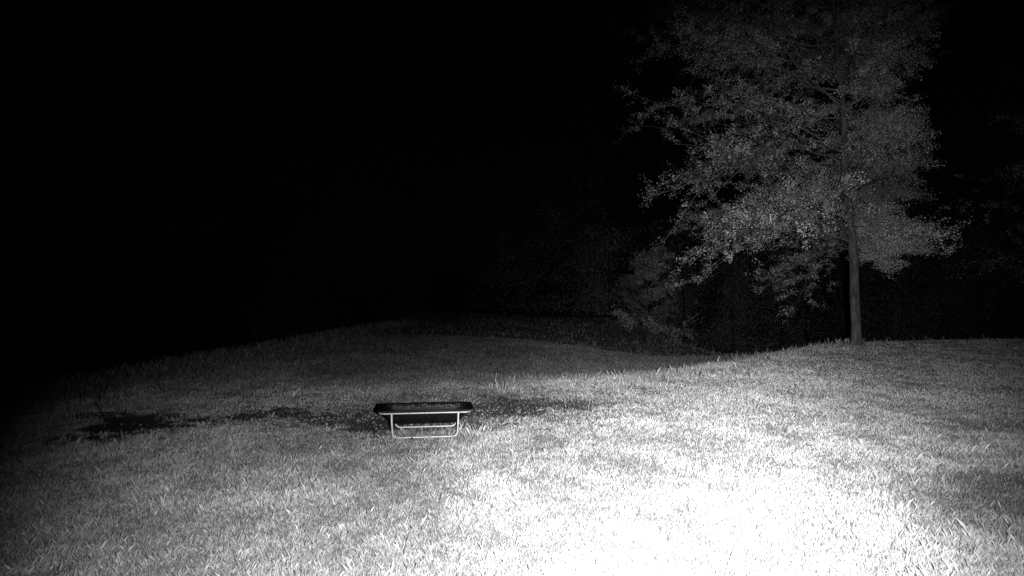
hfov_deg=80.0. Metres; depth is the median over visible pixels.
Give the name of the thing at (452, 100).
sky
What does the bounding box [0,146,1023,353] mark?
distant treeline
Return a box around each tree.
[603,244,701,344]
[604,0,972,345]
[941,67,1023,292]
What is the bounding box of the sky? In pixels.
[0,0,1023,292]
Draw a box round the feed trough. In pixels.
[376,401,473,438]
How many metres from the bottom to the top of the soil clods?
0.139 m
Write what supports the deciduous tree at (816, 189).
on the ground at (28, 353)
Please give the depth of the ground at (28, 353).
12.23 m
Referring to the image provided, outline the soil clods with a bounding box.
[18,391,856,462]
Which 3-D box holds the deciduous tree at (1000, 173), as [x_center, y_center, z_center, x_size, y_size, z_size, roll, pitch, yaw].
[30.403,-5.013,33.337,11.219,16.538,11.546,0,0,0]
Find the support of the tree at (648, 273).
on the ground at (28, 353)
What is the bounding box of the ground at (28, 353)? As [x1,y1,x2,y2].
[0,289,1023,575]
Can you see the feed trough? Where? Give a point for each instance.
(424, 412)

